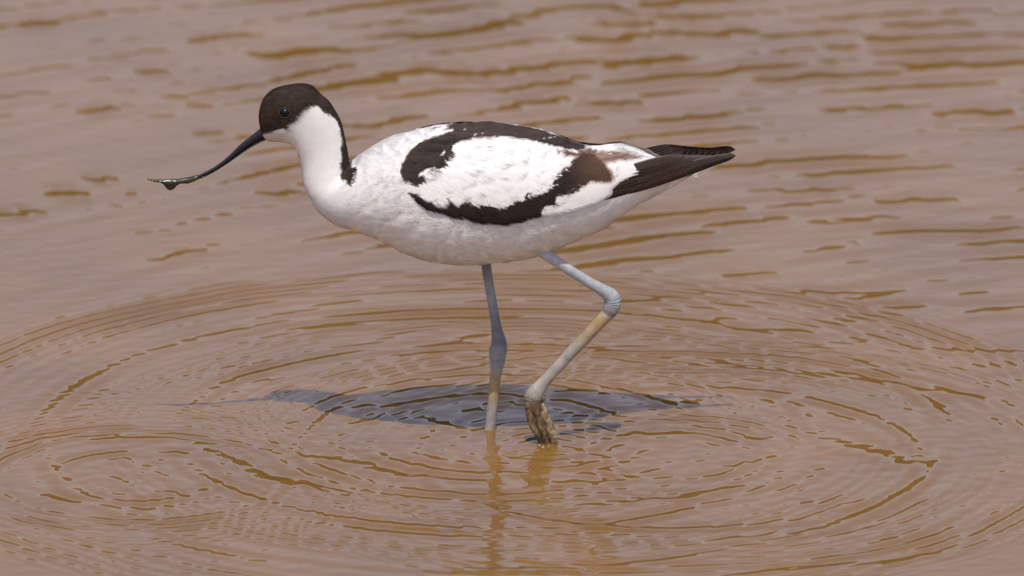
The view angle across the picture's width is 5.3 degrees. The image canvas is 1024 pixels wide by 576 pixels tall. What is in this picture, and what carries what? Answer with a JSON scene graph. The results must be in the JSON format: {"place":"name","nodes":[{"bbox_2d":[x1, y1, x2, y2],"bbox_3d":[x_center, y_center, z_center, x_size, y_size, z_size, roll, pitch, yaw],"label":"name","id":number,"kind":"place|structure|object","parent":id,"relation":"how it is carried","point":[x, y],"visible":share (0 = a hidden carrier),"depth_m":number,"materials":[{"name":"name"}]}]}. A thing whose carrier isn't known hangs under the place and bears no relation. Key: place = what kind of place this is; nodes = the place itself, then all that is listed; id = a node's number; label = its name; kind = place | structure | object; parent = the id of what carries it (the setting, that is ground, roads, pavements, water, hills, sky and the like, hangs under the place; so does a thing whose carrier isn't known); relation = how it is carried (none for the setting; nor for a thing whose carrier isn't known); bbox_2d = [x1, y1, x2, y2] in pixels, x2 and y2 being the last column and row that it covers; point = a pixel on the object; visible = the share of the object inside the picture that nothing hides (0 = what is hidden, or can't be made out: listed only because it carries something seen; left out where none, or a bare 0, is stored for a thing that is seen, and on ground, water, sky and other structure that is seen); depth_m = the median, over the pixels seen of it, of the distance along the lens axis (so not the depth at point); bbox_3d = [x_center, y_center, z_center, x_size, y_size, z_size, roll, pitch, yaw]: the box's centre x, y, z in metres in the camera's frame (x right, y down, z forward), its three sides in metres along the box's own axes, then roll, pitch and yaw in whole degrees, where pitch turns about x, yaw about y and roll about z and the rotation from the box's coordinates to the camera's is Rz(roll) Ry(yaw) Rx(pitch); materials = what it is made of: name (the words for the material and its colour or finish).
{"place":"outdoors","nodes":[
{"label":"outdoors","id":0,"kind":"place"},
{"bbox_2d":[0,0,1023,575],"bbox_3d":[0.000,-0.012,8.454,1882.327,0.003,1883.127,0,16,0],"label":"water","id":1,"kind":"structure","parent":0,"point":[800,352],"depth_m":8.36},
{"bbox_2d":[197,83,734,444],"bbox_3d":[-0.052,-0.007,7.998,0.428,0.295,0.100,0,16,0],"label":"avocet","id":2,"kind":"object","parent":1,"relation":"on","point":[485,195],"visible":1,"depth_m":7.95,"materials":[{"name":"white"}]},
{"bbox_2d":[147,175,198,189],"bbox_3d":[-0.247,-0.077,7.978,0.038,0.012,0.005,0,16,0],"label":"mud clump","id":3,"kind":"object","parent":2,"relation":"attached to","point":[170,184],"visible":1,"depth_m":7.98,"materials":[{"name":"grey soil"}]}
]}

